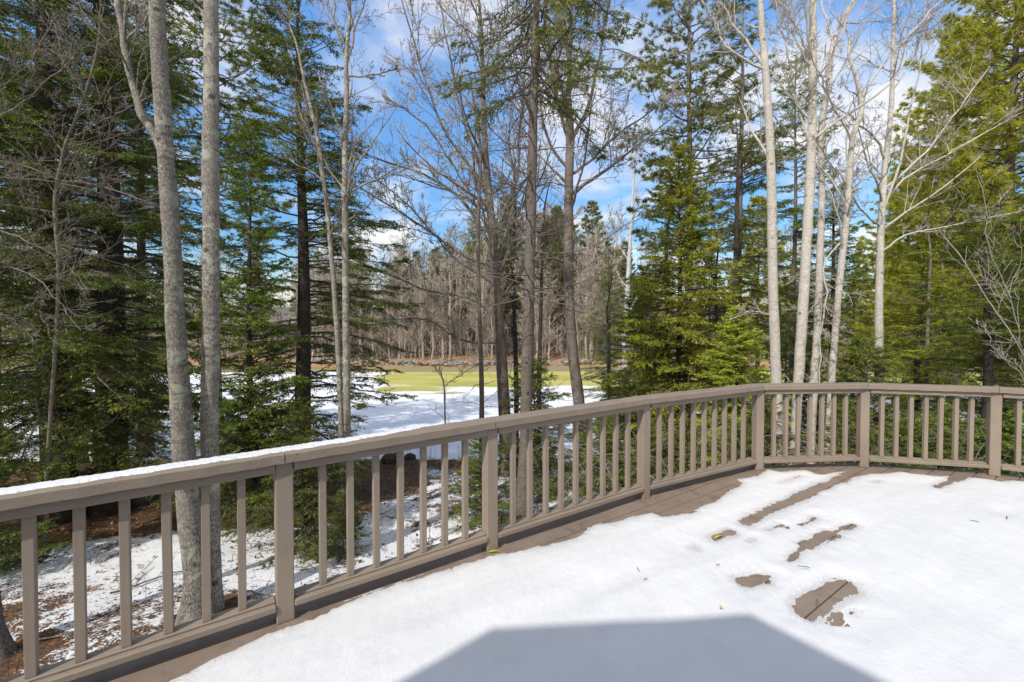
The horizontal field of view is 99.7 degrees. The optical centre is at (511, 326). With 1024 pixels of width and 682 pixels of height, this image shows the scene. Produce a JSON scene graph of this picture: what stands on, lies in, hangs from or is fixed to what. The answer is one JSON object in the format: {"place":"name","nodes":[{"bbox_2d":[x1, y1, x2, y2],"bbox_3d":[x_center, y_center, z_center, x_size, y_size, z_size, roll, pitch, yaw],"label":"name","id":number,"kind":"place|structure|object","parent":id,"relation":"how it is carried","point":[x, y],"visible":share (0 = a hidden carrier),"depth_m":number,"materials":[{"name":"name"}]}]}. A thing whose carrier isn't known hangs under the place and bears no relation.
{"place":"outdoors","nodes":[
{"label":"outdoors","id":0,"kind":"place"},
{"bbox_2d":[1,369,822,371],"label":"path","id":1,"kind":"structure","parent":0,"point":[443,370],"depth_m":58.29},
{"bbox_2d":[127,302,872,325],"bbox_3d":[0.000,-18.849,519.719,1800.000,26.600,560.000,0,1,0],"label":"hill","id":2,"kind":"structure","parent":0,"point":[284,311],"depth_m":358.94,"materials":[{"name":"green plant"}]},
{"bbox_2d":[0,324,1022,679],"bbox_3d":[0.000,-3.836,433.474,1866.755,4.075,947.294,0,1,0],"label":"ground","id":3,"kind":"structure","parent":0,"point":[56,586],"depth_m":8.61,"materials":[{"name":"white snow"}]},
{"bbox_2d":[0,589,17,661],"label":"maple tree","id":4,"kind":"object","parent":3,"relation":"on","point":[8,647],"visible":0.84,"depth_m":4.68,"materials":[{"name":"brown plant"}]},
{"bbox_2d":[0,406,72,575],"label":"evergreen sapling","id":5,"kind":"object","parent":3,"relation":"on","point":[6,537],"visible":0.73,"depth_m":6.56,"materials":[{"name":"green plant"}]},
{"bbox_2d":[0,0,126,346],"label":"young tree","id":6,"kind":"object","parent":3,"relation":"on","point":[47,249],"visible":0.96,"depth_m":6.62,"materials":[{"name":"green plant"}]},
{"bbox_2d":[0,0,148,486],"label":"hemlock tree","id":7,"kind":"object","parent":3,"relation":"on","point":[86,417],"visible":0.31,"depth_m":8.50,"materials":[{"name":"green plant"}]},
{"bbox_2d":[0,5,149,440],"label":"hemlock tree","id":8,"kind":"object","parent":3,"relation":"on","point":[1,185],"visible":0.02,"depth_m":17.30,"materials":[{"name":"green plant"}]},
{"bbox_2d":[0,0,184,552],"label":"young tree","id":9,"kind":"object","parent":3,"relation":"on","point":[55,190],"visible":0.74,"depth_m":7.15,"materials":[{"name":"beige plant"}]},
{"bbox_2d":[0,0,191,463],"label":"hemlock tree","id":10,"kind":"object","parent":3,"relation":"on","point":[142,183],"visible":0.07,"depth_m":13.97,"materials":[{"name":"green plant"}]},
{"bbox_2d":[16,604,175,645],"bbox_3d":[-4.987,3.531,5.074,1.611,0.362,0.558,0,1,-19],"label":"fallen branch","id":11,"kind":"object","parent":3,"relation":"on","point":[44,638],"visible":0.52,"depth_m":5.12,"materials":[{"name":"brown wood"}]},
{"bbox_2d":[0,0,223,524],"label":"hemlock tree","id":12,"kind":"object","parent":3,"relation":"on","point":[63,461],"visible":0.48,"depth_m":8.55,"materials":[{"name":"green plant"}]},
{"bbox_2d":[70,0,201,456],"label":"hemlock tree","id":13,"kind":"object","parent":3,"relation":"on","point":[142,248],"visible":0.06,"depth_m":15.84,"materials":[{"name":"green plant"}]},
{"bbox_2d":[72,0,215,625],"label":"maple tree","id":14,"kind":"object","parent":3,"relation":"on","point":[188,501],"visible":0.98,"depth_m":5.18,"materials":[{"name":"grey plant"}]},
{"bbox_2d":[0,0,296,515],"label":"hemlock tree","id":15,"kind":"object","parent":3,"relation":"on","point":[122,407],"visible":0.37,"depth_m":9.01,"materials":[{"name":"green plant"}]},
{"bbox_2d":[82,0,317,438],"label":"pine tree","id":16,"kind":"object","parent":3,"relation":"on","point":[193,29],"visible":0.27,"depth_m":19.48,"materials":[{"name":"green plant"}]},
{"bbox_2d":[187,0,224,612],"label":"maple tree","id":17,"kind":"object","parent":3,"relation":"on","point":[210,334],"visible":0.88,"depth_m":5.42,"materials":[{"name":"grey plant"}]},
{"bbox_2d":[156,113,330,518],"bbox_3d":[-5.433,-0.169,9.039,3.008,8.469,2.913,-1,1,-23],"label":"fir tree","id":18,"kind":"object","parent":3,"relation":"on","point":[250,319],"visible":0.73,"depth_m":8.86,"materials":[{"name":"green plant"}]},
{"bbox_2d":[198,375,316,529],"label":"evergreen sapling","id":19,"kind":"object","parent":3,"relation":"on","point":[257,496],"visible":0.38,"depth_m":8.42,"materials":[{"name":"green plant"}]},
{"bbox_2d":[153,0,425,512],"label":"hemlock tree","id":20,"kind":"object","parent":3,"relation":"on","point":[305,235],"visible":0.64,"depth_m":10.35,"materials":[{"name":"green plant"}]},
{"bbox_2d":[222,395,364,569],"bbox_3d":[-3.784,2.628,7.709,2.168,2.852,2.158,0,1,2],"label":"evergreen sapling","id":21,"kind":"object","parent":3,"relation":"on","point":[303,494],"visible":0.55,"depth_m":7.48,"materials":[{"name":"green plant"}]},
{"bbox_2d":[269,0,384,520],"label":"young tree","id":22,"kind":"object","parent":3,"relation":"on","point":[322,177],"visible":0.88,"depth_m":8.63,"materials":[{"name":"grey plant"}]},
{"bbox_2d":[1,458,652,672],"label":"leaf litter","id":23,"kind":"object","parent":3,"relation":"on","point":[93,587],"visible":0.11,"depth_m":8.14,"materials":[{"name":"brown plant"}]},
{"bbox_2d":[315,488,371,563],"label":"evergreen sapling","id":24,"kind":"object","parent":3,"relation":"on","point":[334,549],"visible":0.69,"depth_m":7.19,"materials":[{"name":"green plant"}]},
{"bbox_2d":[287,0,430,511],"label":"young tree","id":25,"kind":"object","parent":3,"relation":"on","point":[343,142],"visible":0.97,"depth_m":8.42,"materials":[{"name":"grey plant"}]},
{"bbox_2d":[371,248,407,358],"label":"bare tree","id":26,"kind":"object","parent":3,"relation":"on","point":[387,298],"visible":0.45,"depth_m":68.96,"materials":[{"name":"brown plant"}]},
{"bbox_2d":[385,249,417,357],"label":"bare tree","id":27,"kind":"object","parent":3,"relation":"on","point":[400,296],"visible":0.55,"depth_m":69.95,"materials":[{"name":"brown plant"}]},
{"bbox_2d":[409,276,433,359],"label":"bare tree","id":28,"kind":"object","parent":3,"relation":"on","point":[421,335],"visible":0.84,"depth_m":67.50,"materials":[{"name":"brown plant"}]},
{"bbox_2d":[405,255,437,357],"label":"bare tree","id":29,"kind":"object","parent":3,"relation":"on","point":[417,308],"visible":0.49,"depth_m":71.89,"materials":[{"name":"brown plant"}]},
{"bbox_2d":[415,258,445,359],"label":"bare tree","id":30,"kind":"object","parent":3,"relation":"on","point":[433,309],"visible":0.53,"depth_m":68.68,"materials":[{"name":"brown plant"}]},
{"bbox_2d":[421,248,459,358],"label":"bare tree","id":31,"kind":"object","parent":3,"relation":"on","point":[441,325],"visible":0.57,"depth_m":69.38,"materials":[{"name":"brown plant"}]},
{"bbox_2d":[310,0,575,477],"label":"maple tree","id":32,"kind":"object","parent":3,"relation":"on","point":[500,344],"visible":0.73,"depth_m":12.64,"materials":[{"name":"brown plant"}]},
{"bbox_2d":[430,222,471,360],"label":"bare tree","id":33,"kind":"object","parent":3,"relation":"on","point":[450,309],"visible":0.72,"depth_m":66.75,"materials":[{"name":"brown plant"}]},
{"bbox_2d":[433,220,472,351],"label":"bare tree","id":34,"kind":"object","parent":3,"relation":"on","point":[456,345],"visible":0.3,"depth_m":81.04,"materials":[{"name":"brown plant"}]},
{"bbox_2d":[431,347,479,423],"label":"young tree","id":35,"kind":"object","parent":3,"relation":"on","point":[444,394],"visible":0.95,"depth_m":11.04,"materials":[{"name":"brown plant"}]},
{"bbox_2d":[28,311,898,362],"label":"undergrowth","id":36,"kind":"object","parent":3,"relation":"on","point":[454,346],"visible":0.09,"depth_m":71.45,"materials":[{"name":"plant"}]},
{"bbox_2d":[452,230,475,355],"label":"bare tree","id":37,"kind":"object","parent":3,"relation":"on","point":[465,282],"visible":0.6,"depth_m":72.71,"materials":[{"name":"brown plant"}]},
{"bbox_2d":[295,358,632,366],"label":"stone wall","id":38,"kind":"structure","parent":3,"relation":"on","point":[410,362],"depth_m":63.13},
{"bbox_2d":[457,207,490,351],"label":"evergreen","id":39,"kind":"object","parent":3,"relation":"on","point":[473,241],"visible":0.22,"depth_m":77.83,"materials":[{"name":"green plant"}]},
{"bbox_2d":[451,216,501,355],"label":"bare tree","id":40,"kind":"object","parent":3,"relation":"on","point":[474,278],"visible":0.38,"depth_m":72.33,"materials":[{"name":"brown plant"}]},
{"bbox_2d":[448,437,508,532],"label":"evergreen sapling","id":41,"kind":"object","parent":3,"relation":"on","point":[476,500],"visible":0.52,"depth_m":8.42,"materials":[{"name":"green plant"}]},
{"bbox_2d":[445,72,513,477],"bbox_3d":[-0.749,-1.330,12.001,1.847,11.508,1.910,1,2,37],"label":"slim tree","id":42,"kind":"object","parent":3,"relation":"on","point":[481,374],"visible":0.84,"depth_m":11.95,"materials":[{"name":"brown plant"}]},
{"bbox_2d":[462,240,507,341],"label":"bare tree","id":43,"kind":"object","parent":3,"relation":"on","point":[483,282],"visible":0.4,"depth_m":65.47,"materials":[{"name":"plant"}]},
{"bbox_2d":[314,434,685,497],"bbox_3d":[0.755,3.700,12.612,14.848,1.783,6.656,0,1,0],"label":"ground brush","id":44,"kind":"object","parent":3,"relation":"on","point":[430,458],"visible":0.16,"depth_m":11.14,"materials":[{"name":"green plant"}]},
{"bbox_2d":[487,195,524,352],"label":"evergreen","id":45,"kind":"object","parent":3,"relation":"on","point":[518,303],"visible":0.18,"depth_m":78.18,"materials":[{"name":"green plant"}]},
{"bbox_2d":[478,124,543,462],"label":"slim tree","id":46,"kind":"object","parent":3,"relation":"on","point":[514,334],"visible":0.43,"depth_m":13.44,"materials":[{"name":"brown plant"}]},
{"bbox_2d":[475,350,586,501],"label":"evergreen sapling","id":47,"kind":"object","parent":3,"relation":"on","point":[538,405],"visible":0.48,"depth_m":11.33,"materials":[{"name":"green plant"}]},
{"bbox_2d":[512,249,565,359],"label":"bare tree","id":48,"kind":"object","parent":3,"relation":"on","point":[536,333],"visible":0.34,"depth_m":65.96,"materials":[{"name":"brown plant"}]},
{"bbox_2d":[510,174,576,469],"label":"slim tree","id":49,"kind":"object","parent":3,"relation":"on","point":[540,323],"visible":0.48,"depth_m":12.95,"materials":[{"name":"brown plant"}]},
{"bbox_2d":[420,0,671,518],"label":"maple tree","id":50,"kind":"object","parent":3,"relation":"on","point":[538,35],"visible":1,"depth_m":8.49,"materials":[{"name":"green plant"}]},
{"bbox_2d":[536,279,565,361],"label":"bare tree","id":51,"kind":"object","parent":3,"relation":"on","point":[548,325],"visible":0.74,"depth_m":67.11,"materials":[{"name":"brown plant"}]},
{"bbox_2d":[539,206,577,351],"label":"evergreen","id":52,"kind":"object","parent":3,"relation":"on","point":[561,245],"visible":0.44,"depth_m":76.87,"materials":[{"name":"green plant"}]},
{"bbox_2d":[464,0,696,467],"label":"maple tree","id":53,"kind":"object","parent":3,"relation":"on","point":[572,346],"visible":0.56,"depth_m":13.45,"materials":[{"name":"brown plant"}]},
{"bbox_2d":[563,237,606,358],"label":"bare tree","id":54,"kind":"object","parent":3,"relation":"on","point":[587,283],"visible":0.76,"depth_m":64.94,"materials":[{"name":"brown plant"}]},
{"bbox_2d":[576,247,605,359],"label":"bare tree","id":55,"kind":"object","parent":3,"relation":"on","point":[589,311],"visible":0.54,"depth_m":65.81,"materials":[{"name":"brown plant"}]},
{"bbox_2d":[573,200,615,309],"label":"evergreen","id":56,"kind":"object","parent":3,"relation":"on","point":[591,227],"visible":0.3,"depth_m":78.25,"materials":[{"name":"green plant"}]},
{"bbox_2d":[574,222,614,358],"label":"bare tree","id":57,"kind":"object","parent":3,"relation":"on","point":[594,259],"visible":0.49,"depth_m":67.77,"materials":[{"name":"brown plant"}]},
{"bbox_2d":[554,415,635,506],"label":"evergreen sapling","id":58,"kind":"object","parent":3,"relation":"on","point":[609,458],"visible":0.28,"depth_m":8.38,"materials":[{"name":"green plant"}]},
{"bbox_2d":[580,255,631,453],"bbox_3d":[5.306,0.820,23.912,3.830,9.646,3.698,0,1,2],"label":"hemlock tree","id":59,"kind":"object","parent":3,"relation":"on","point":[610,308],"visible":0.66,"depth_m":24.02,"materials":[{"name":"green plant"}]},
{"bbox_2d":[580,365,675,490],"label":"evergreen sapling","id":60,"kind":"object","parent":3,"relation":"on","point":[632,385],"visible":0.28,"depth_m":11.46,"materials":[{"name":"green plant"}]},
{"bbox_2d":[606,122,655,384],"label":"birch tree","id":61,"kind":"object","parent":3,"relation":"on","point":[628,258],"visible":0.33,"depth_m":32.79,"materials":[{"name":"white plant"}]},
{"bbox_2d":[592,263,690,466],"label":"spruce tree","id":62,"kind":"object","parent":3,"relation":"on","point":[627,301],"visible":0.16,"depth_m":14.91,"materials":[{"name":"green plant"}]},
{"bbox_2d":[607,418,678,487],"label":"evergreen sapling","id":63,"kind":"object","parent":3,"relation":"on","point":[652,453],"visible":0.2,"depth_m":8.18,"materials":[{"name":"green plant"}]},
{"bbox_2d":[593,138,770,463],"bbox_3d":[4.707,-0.488,12.390,5.167,9.751,5.072,1,2,38],"label":"spruce tree","id":64,"kind":"object","parent":3,"relation":"on","point":[686,328],"visible":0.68,"depth_m":12.21,"materials":[{"name":"green plant"}]},
{"bbox_2d":[662,414,718,475],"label":"evergreen sapling","id":65,"kind":"object","parent":3,"relation":"on","point":[687,437],"visible":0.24,"depth_m":7.97,"materials":[{"name":"green plant"}]},
{"bbox_2d":[603,0,800,410],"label":"pine tree","id":66,"kind":"object","parent":3,"relation":"on","point":[686,20],"visible":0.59,"depth_m":16.29,"materials":[{"name":"green plant"}]},
{"bbox_2d":[691,255,750,406],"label":"evergreen","id":67,"kind":"object","parent":3,"relation":"on","point":[721,285],"visible":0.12,"depth_m":25.77,"materials":[{"name":"green plant"}]},
{"bbox_2d":[664,0,784,465],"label":"pale tree","id":68,"kind":"object","parent":3,"relation":"on","point":[773,304],"visible":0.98,"depth_m":8.91,"materials":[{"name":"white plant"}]},
{"bbox_2d":[699,117,762,376],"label":"slim tree","id":69,"kind":"object","parent":3,"relation":"on","point":[735,245],"visible":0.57,"depth_m":12.91,"materials":[{"name":"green plant"}]},
{"bbox_2d":[706,417,770,465],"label":"evergreen sapling","id":70,"kind":"object","parent":3,"relation":"on","point":[748,443],"visible":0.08,"depth_m":7.84,"materials":[{"name":"green plant"}]},
{"bbox_2d":[674,303,806,467],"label":"spruce tree","id":71,"kind":"object","parent":3,"relation":"on","point":[731,357],"visible":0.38,"depth_m":10.40,"materials":[{"name":"green plant"}]},
{"bbox_2d":[652,0,843,407],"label":"spruce tree","id":72,"kind":"object","parent":3,"relation":"on","point":[744,157],"visible":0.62,"depth_m":14.56,"materials":[{"name":"green plant"}]},
{"bbox_2d":[720,195,797,381],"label":"evergreen","id":73,"kind":"object","parent":3,"relation":"on","point":[756,200],"visible":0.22,"depth_m":29.44,"materials":[{"name":"green plant"}]},
{"bbox_2d":[736,394,807,464],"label":"evergreen sapling","id":74,"kind":"object","parent":3,"relation":"on","point":[767,417],"visible":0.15,"depth_m":8.91,"materials":[{"name":"green plant"}]},
{"bbox_2d":[535,402,1023,488],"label":"brush","id":75,"kind":"object","parent":3,"relation":"on","point":[980,458],"visible":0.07,"depth_m":8.85,"materials":[{"name":"green plant"}]},
{"bbox_2d":[753,279,820,404],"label":"evergreen","id":76,"kind":"object","parent":3,"relation":"on","point":[783,365],"visible":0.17,"depth_m":27.95,"materials":[{"name":"green plant"}]},
{"bbox_2d":[731,52,863,445],"bbox_3d":[10.905,-2.876,16.866,4.628,15.667,4.662,1,1,29],"label":"spruce tree","id":77,"kind":"object","parent":3,"relation":"on","point":[796,226],"visible":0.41,"depth_m":16.74,"materials":[{"name":"green plant"}]},
{"bbox_2d":[764,359,855,463],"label":"evergreen sapling","id":78,"kind":"object","parent":3,"relation":"on","point":[804,421],"visible":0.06,"depth_m":10.66,"materials":[{"name":"green plant"}]},
{"bbox_2d":[725,0,927,464],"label":"pale tree","id":79,"kind":"object","parent":3,"relation":"on","point":[805,269],"visible":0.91,"depth_m":9.19,"materials":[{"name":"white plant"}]},
{"bbox_2d":[764,169,892,437],"bbox_3d":[11.757,-0.496,15.871,4.233,10.661,4.087,0,1,2],"label":"hemlock tree","id":80,"kind":"object","parent":3,"relation":"on","point":[833,266],"visible":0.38,"depth_m":15.86,"materials":[{"name":"green plant"}]},
{"bbox_2d":[749,0,927,463],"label":"pale tree","id":81,"kind":"object","parent":3,"relation":"on","point":[814,368],"visible":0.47,"depth_m":9.73,"materials":[{"name":"white plant"}]},
{"bbox_2d":[812,405,896,465],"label":"evergreen sapling","id":82,"kind":"object","parent":3,"relation":"on","point":[852,449],"visible":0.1,"depth_m":8.24,"materials":[{"name":"green plant"}]},
{"bbox_2d":[822,275,887,416],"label":"evergreen","id":83,"kind":"object","parent":3,"relation":"on","point":[848,328],"visible":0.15,"depth_m":26.93,"materials":[{"name":"green plant"}]},
{"bbox_2d":[758,0,956,463],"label":"pale tree","id":84,"kind":"object","parent":3,"relation":"on","point":[847,199],"visible":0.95,"depth_m":9.37,"materials":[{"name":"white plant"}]},
{"bbox_2d":[800,333,936,465],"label":"evergreen sapling","id":85,"kind":"object","parent":3,"relation":"on","point":[863,374],"visible":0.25,"depth_m":10.45,"materials":[{"name":"green plant"}]},
{"bbox_2d":[869,414,936,467],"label":"evergreen sapling","id":86,"kind":"object","parent":3,"relation":"on","point":[916,435],"visible":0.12,"depth_m":8.04,"materials":[{"name":"green plant"}]},
{"bbox_2d":[838,143,970,422],"bbox_3d":[20.053,-1.887,22.056,5.866,14.743,5.964,0,1,18],"label":"pine tree","id":87,"kind":"object","parent":3,"relation":"on","point":[888,218],"visible":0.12,"depth_m":22.16,"materials":[{"name":"green plant"}]},
{"bbox_2d":[801,0,1023,446],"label":"pale tree","id":88,"kind":"object","parent":3,"relation":"on","point":[882,186],"visible":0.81,"depth_m":10.67,"materials":[{"name":"white plant"}]},
{"bbox_2d":[857,247,977,468],"bbox_3d":[11.936,1.070,12.508,3.468,6.701,3.592,-1,1,-28],"label":"hemlock tree","id":89,"kind":"object","parent":3,"relation":"on","point":[920,351],"visible":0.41,"depth_m":12.47,"materials":[{"name":"green plant"}]},
{"bbox_2d":[884,198,979,450],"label":"slim tree","id":90,"kind":"object","parent":3,"relation":"on","point":[927,363],"visible":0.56,"depth_m":11.98,"materials":[{"name":"brown plant"}]},
{"bbox_2d":[890,402,984,469],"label":"evergreen sapling","id":91,"kind":"object","parent":3,"relation":"on","point":[947,415],"visible":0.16,"depth_m":7.53,"materials":[{"name":"green plant"}]},
{"bbox_2d":[851,14,1023,437],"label":"pine tree","id":92,"kind":"object","parent":3,"relation":"on","point":[897,246],"visible":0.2,"depth_m":17.04,"materials":[{"name":"green plant"}]},
{"bbox_2d":[901,231,974,429],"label":"slim tree","id":93,"kind":"object","parent":3,"relation":"on","point":[938,333],"visible":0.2,"depth_m":12.97,"materials":[{"name":"brown plant"}]},
{"bbox_2d":[867,0,1023,474],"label":"pine tree","id":94,"kind":"object","parent":3,"relation":"on","point":[1012,137],"visible":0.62,"depth_m":12.44,"materials":[{"name":"green plant"}]},
{"bbox_2d":[870,205,1023,469],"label":"hemlock tree","id":95,"kind":"object","parent":3,"relation":"on","point":[989,359],"visible":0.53,"depth_m":8.60,"materials":[{"name":"green plant"}]},
{"bbox_2d":[907,153,1023,385],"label":"young tree","id":96,"kind":"object","parent":3,"relation":"on","point":[1006,326],"visible":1,"depth_m":7.39,"materials":[{"name":"grey plant"}]},
{"bbox_2d":[919,181,1023,465],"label":"hemlock tree","id":97,"kind":"object","parent":3,"relation":"on","point":[1010,221],"visible":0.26,"depth_m":10.16,"materials":[{"name":"green plant"}]},
{"bbox_2d":[943,415,1023,473],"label":"evergreen sapling","id":98,"kind":"object","parent":3,"relation":"on","point":[981,421],"visible":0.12,"depth_m":7.61,"materials":[{"name":"green plant"}]},
{"bbox_2d":[979,409,1023,476],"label":"evergreen sapling","id":99,"kind":"object","parent":3,"relation":"on","point":[1009,447],"visible":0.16,"depth_m":7.28,"materials":[{"name":"green plant"}]},
{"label":"deck frame","id":100,"kind":"structure","parent":3,"relation":"on","visible":0},
{"bbox_2d":[70,463,1023,681],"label":"deck floor","id":101,"kind":"structure","parent":100,"relation":"on","point":[685,497],"depth_m":3.17,"materials":[{"name":"brown wood"}]},
{"bbox_2d":[0,382,1023,681],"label":"deck railing","id":102,"kind":"object","parent":101,"relation":"on","point":[28,506],"visible":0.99,"depth_m":2.87,"materials":[{"name":"brown paint"}]},
{"bbox_2d":[0,424,439,494],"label":"snow on rail","id":103,"kind":"structure","parent":102,"relation":"on","point":[69,481],"depth_m":2.15,"materials":[{"name":"white snow"}]},
{"bbox_2d":[169,469,1023,681],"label":"snow on deck","id":104,"kind":"structure","parent":101,"relation":"on","point":[928,570],"depth_m":2.50,"materials":[{"name":"white snow"}]},
{"bbox_2d":[0,0,1023,306],"label":"sky","id":105,"kind":"structure","parent":0,"point":[387,33],"materials":[{"name":"blue"}]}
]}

